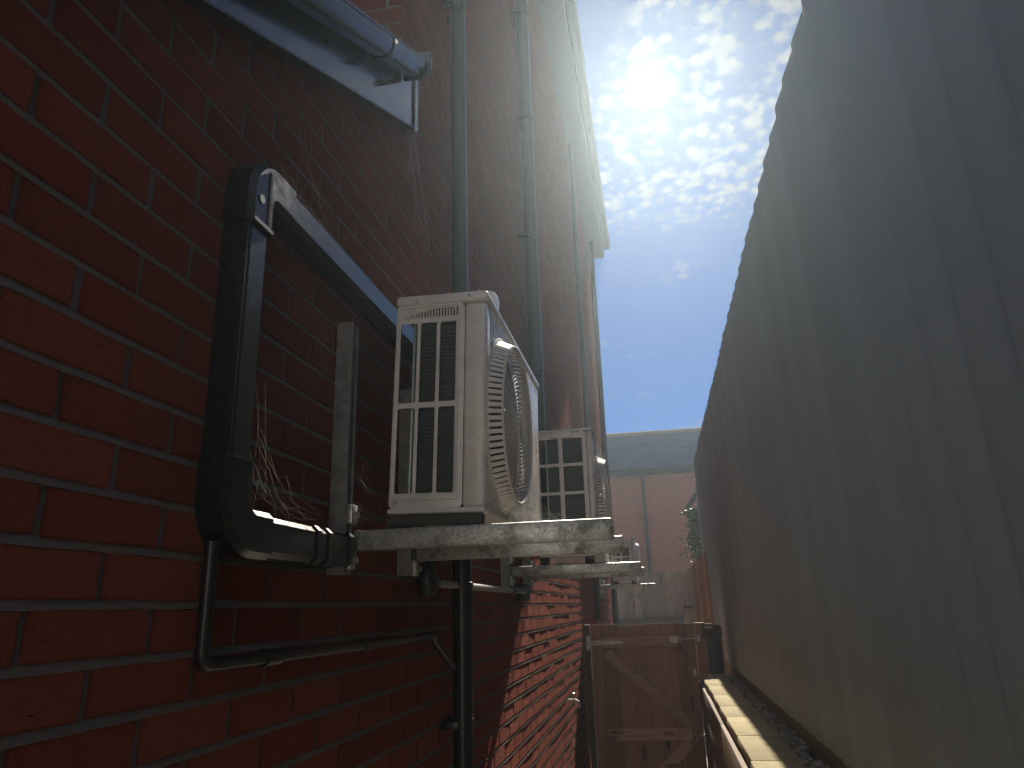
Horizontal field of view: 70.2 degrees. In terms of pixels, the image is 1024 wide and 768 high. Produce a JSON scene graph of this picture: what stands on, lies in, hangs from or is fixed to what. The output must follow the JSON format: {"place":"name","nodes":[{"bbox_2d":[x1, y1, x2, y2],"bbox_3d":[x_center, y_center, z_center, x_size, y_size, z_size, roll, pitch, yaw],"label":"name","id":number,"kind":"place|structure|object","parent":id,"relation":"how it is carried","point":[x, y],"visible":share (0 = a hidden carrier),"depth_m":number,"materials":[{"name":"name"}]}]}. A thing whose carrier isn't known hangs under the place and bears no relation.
{"place":"outdoors","nodes":[
{"label":"outdoors","id":0,"kind":"place"},
{"bbox_2d":[606,427,700,680],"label":"brick building","id":1,"kind":"structure","parent":0,"point":[652,481],"depth_m":20.58,"materials":[{"name":"brick"}]},
{"bbox_2d":[651,697,707,767],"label":"ground","id":2,"kind":"structure","parent":0,"point":[704,737],"depth_m":10.81,"materials":[{"name":"grey concrete"}]},
{"bbox_2d":[0,0,612,767],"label":"brick house","id":3,"kind":"structure","parent":2,"relation":"on","point":[134,134],"depth_m":1.35,"materials":[{"name":"red brick"}]},
{"bbox_2d":[194,164,413,570],"bbox_3d":[-0.301,0.208,2.276,0.061,0.772,2.119,-5,-17,10],"label":"pipe trunking","id":4,"kind":"object","parent":3,"relation":"attached to","point":[261,201],"visible":0.94,"depth_m":1.34,"materials":[{"name":"plastic"}]},
{"bbox_2d":[250,382,308,519],"bbox_3d":[-0.448,0.140,1.425,0.067,0.275,0.296,-5,-17,10],"label":"cobweb","id":5,"kind":"object","parent":4,"relation":"attached to","point":[271,477],"visible":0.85,"depth_m":1.35,"materials":[{"name":"white fabric"}]},
{"bbox_2d":[272,133,343,250],"bbox_3d":[-0.458,-0.448,1.705,0.080,0.219,0.408,-6,-18,14],"label":"cobweb","id":6,"kind":"object","parent":4,"relation":"attached to","point":[313,187],"visible":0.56,"depth_m":1.66,"materials":[{"name":"white fabric"}]},
{"bbox_2d":[180,0,431,133],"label":"lean to roof","id":7,"kind":"object","parent":3,"relation":"attached to","point":[347,48],"visible":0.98,"depth_m":1.82,"materials":[{"name":"plastic"}]},
{"bbox_2d":[405,83,457,292],"bbox_3d":[-0.280,-0.584,2.653,0.122,0.810,0.727,-5,-17,10],"label":"cobweb","id":8,"kind":"object","parent":7,"relation":"hanging from","point":[419,171],"visible":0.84,"depth_m":2.52,"materials":[{"name":"white fabric"}]},
{"bbox_2d":[194,541,456,672],"bbox_3d":[-0.358,0.606,1.810,0.052,0.311,1.408,-5,-17,11],"label":"drain pipe","id":9,"kind":"object","parent":3,"relation":"attached to","point":[204,661],"visible":1,"depth_m":1.25,"materials":[{"name":"black plastic"}]},
{"bbox_2d":[440,0,473,767],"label":"downpipe","id":10,"kind":"object","parent":3,"relation":"attached to","point":[460,723],"visible":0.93,"depth_m":2.88,"materials":[{"name":"black plastic"}]},
{"bbox_2d":[326,322,614,575],"bbox_3d":[-0.103,0.126,1.732,0.651,0.615,0.087,-5,-17,10],"label":"wall bracket","id":11,"kind":"object","parent":3,"relation":"attached to","point":[344,515],"depth_m":1.70,"materials":[{"name":"metal"}]},
{"bbox_2d":[357,469,401,528],"bbox_3d":[-0.332,0.265,1.748,0.140,0.170,0.086,14,-23,-41],"label":"cobweb","id":12,"kind":"object","parent":11,"relation":"attached to","point":[379,507],"visible":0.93,"depth_m":1.74,"materials":[{"name":"white fabric"}]},
{"bbox_2d":[482,495,617,556],"bbox_3d":[0.154,0.388,2.137,0.338,0.199,0.969,-5,-17,10],"label":"cobweb","id":13,"kind":"object","parent":11,"relation":"attached to","point":[529,517],"visible":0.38,"depth_m":1.76,"materials":[{"name":"white fabric"}]},
{"bbox_2d":[416,526,529,600],"bbox_3d":[-0.111,0.716,3.051,0.078,0.365,1.732,-5,-17,10],"label":"overflow pipe","id":14,"kind":"object","parent":3,"relation":"attached to","point":[429,582],"visible":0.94,"depth_m":2.30,"materials":[{"name":"black plastic"}]},
{"bbox_2d":[478,290,498,309],"bbox_3d":[-0.111,-0.391,3.546,0.090,0.140,0.140,-5,-17,10],"label":"vent cap","id":15,"kind":"object","parent":3,"relation":"attached to","point":[494,296],"visible":0.36,"depth_m":3.51,"materials":[{"name":"white plastic"}]},
{"bbox_2d":[397,389,624,575],"bbox_3d":[-0.012,0.272,2.169,0.653,0.562,0.087,-5,-17,10],"label":"wall bracket","id":16,"kind":"object","parent":3,"relation":"attached to","point":[407,564],"depth_m":2.12,"materials":[{"name":"metal"}]},
{"bbox_2d":[385,290,538,528],"bbox_3d":[-0.090,0.180,2.292,0.307,0.638,0.897,-3,-17,10],"label":"air conditioner","id":17,"kind":"object","parent":16,"relation":"on","point":[473,437],"visible":0.98,"depth_m":1.92,"materials":[{"name":"metal"}]},
{"bbox_2d":[510,0,547,520],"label":"downpipe","id":18,"kind":"object","parent":3,"relation":"attached to","point":[535,355],"visible":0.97,"depth_m":4.97,"materials":[{"name":"black plastic"}]},
{"bbox_2d":[500,557,641,586],"bbox_3d":[0.275,0.674,3.548,0.667,0.615,0.087,-5,-17,10],"label":"wall bracket","id":19,"kind":"object","parent":3,"relation":"attached to","point":[508,572],"depth_m":3.49,"materials":[{"name":"metal"}]},
{"bbox_2d":[568,692,580,707],"bbox_3d":[0.466,2.372,5.468,0.092,0.104,0.056,-5,-17,10],"label":"garden tap","id":20,"kind":"object","parent":3,"relation":"attached to","point":[575,700],"visible":1,"depth_m":5.46,"materials":[{"name":"metal"}]},
{"bbox_2d":[522,557,644,590],"bbox_3d":[0.392,0.842,4.112,0.672,0.610,0.087,-5,-17,10],"label":"wall bracket","id":21,"kind":"object","parent":3,"relation":"attached to","point":[526,561],"depth_m":4.05,"materials":[{"name":"metal"}]},
{"bbox_2d":[538,427,612,564],"bbox_3d":[0.365,0.661,3.977,0.336,0.667,0.820,-5,-17,10],"label":"air conditioner","id":22,"kind":"object","parent":21,"relation":"on","point":[578,485],"visible":0.7,"depth_m":3.66,"materials":[{"name":"metal"}]},
{"bbox_2d":[568,144,600,619],"bbox_3d":[0.890,-0.381,9.214,0.075,6.400,0.120,-5,-17,10],"label":"downpipe","id":23,"kind":"object","parent":3,"relation":"attached to","point":[582,357],"visible":0.62,"depth_m":9.35,"materials":[{"name":"black plastic"}]},
{"bbox_2d":[588,241,618,625],"bbox_3d":[1.488,1.318,11.644,0.119,8.250,0.146,-5,-17,10],"label":"downpipe","id":24,"kind":"object","parent":3,"relation":"attached to","point":[599,383],"visible":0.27,"depth_m":12.04,"materials":[{"name":"black plastic"}]},
{"bbox_2d":[600,578,651,597],"bbox_3d":[1.451,2.403,9.385,0.651,0.650,0.087,-5,-17,10],"label":"wall bracket","id":25,"kind":"object","parent":3,"relation":"attached to","point":[603,590],"depth_m":9.32,"materials":[{"name":"metal"}]},
{"bbox_2d":[611,538,640,584],"bbox_3d":[1.454,2.265,9.241,0.341,0.542,0.759,-5,-17,10],"label":"air conditioner","id":26,"kind":"object","parent":25,"relation":"on","point":[631,553],"visible":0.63,"depth_m":8.93,"materials":[{"name":"metal"}]},
{"bbox_2d":[599,578,655,596],"bbox_3d":[1.372,2.245,8.864,0.705,0.650,0.087,-5,-17,10],"label":"wall bracket","id":27,"kind":"object","parent":3,"relation":"attached to","point":[645,585],"depth_m":8.80,"materials":[{"name":"metal"}]},
{"bbox_2d":[584,622,709,767],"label":"garden gate","id":28,"kind":"structure","parent":3,"relation":"attached to","point":[633,677],"depth_m":6.69,"materials":[{"name":"brown wood"}]},
{"bbox_2d":[677,639,682,649],"bbox_3d":[1.543,2.395,6.706,0.046,0.104,0.020,-5,-17,10],"label":"padlock","id":29,"kind":"object","parent":28,"relation":"hanging from","point":[679,646],"visible":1,"depth_m":6.69,"materials":[{"name":"metal"}]},
{"bbox_2d":[705,623,724,674],"bbox_3d":[1.866,2.438,6.696,0.150,0.455,0.080,-5,-17,10],"label":"infill panel","id":30,"kind":"object","parent":28,"relation":"attached to","point":[713,633],"visible":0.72,"depth_m":6.69,"materials":[{"name":"black metal"}]},
{"bbox_2d":[619,616,683,656],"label":"retaining wall","id":31,"kind":"structure","parent":2,"relation":"on","point":[653,620],"depth_m":13.38,"materials":[{"name":"grey concrete"}]},
{"bbox_2d":[617,571,686,618],"bbox_3d":[2.846,3.986,13.691,3.625,0.879,0.080,-5,-17,10],"label":"garden fence","id":32,"kind":"object","parent":31,"relation":"on","point":[673,579],"visible":0.2,"depth_m":13.70,"materials":[{"name":"grey wood"}]},
{"bbox_2d":[699,673,811,767],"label":"raised bed","id":33,"kind":"object","parent":2,"relation":"on","point":[739,731],"visible":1,"depth_m":3.97,"materials":[{"name":"stone"}]},
{"bbox_2d":[693,0,1023,767],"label":"closeboard fence","id":34,"kind":"object","parent":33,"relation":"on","point":[859,470],"visible":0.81,"depth_m":1.77,"materials":[{"name":"paint"}]},
{"bbox_2d":[680,550,717,672],"bbox_3d":[2.210,2.745,8.754,0.080,1.380,1.067,0,-17,-6],"label":"fence panel","id":35,"kind":"object","parent":34,"relation":"attached to","point":[696,595],"visible":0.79,"depth_m":8.72,"materials":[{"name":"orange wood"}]},
{"bbox_2d":[721,640,725,673],"bbox_3d":[1.986,2.568,6.866,0.025,0.300,0.060,-5,-17,10],"label":"timber stake","id":36,"kind":"object","parent":34,"relation":"attached to","point":[723,656],"visible":0.48,"depth_m":6.84,"materials":[{"name":"brown wood"}]},
{"bbox_2d":[576,0,801,433],"label":"sky","id":37,"kind":"structure","parent":0,"point":[684,94],"materials":[{"name":"blue"}]},
{"bbox_2d":[684,491,725,675],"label":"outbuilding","id":38,"kind":"structure","parent":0,"point":[692,500],"depth_m":13.04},
{"bbox_2d":[677,506,701,570],"bbox_3d":[3.308,3.908,12.340,0.644,3.610,0.676,14,-23,-41],"label":"climbing ivy","id":39,"kind":"object","parent":38,"relation":"attached to","point":[695,544],"visible":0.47,"depth_m":12.67,"materials":[{"name":"green plant"}]},
{"bbox_2d":[725,673,828,767],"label":"gravel","id":40,"kind":"structure","parent":0,"point":[789,737],"depth_m":3.71,"materials":[{"name":"grey gravel"}]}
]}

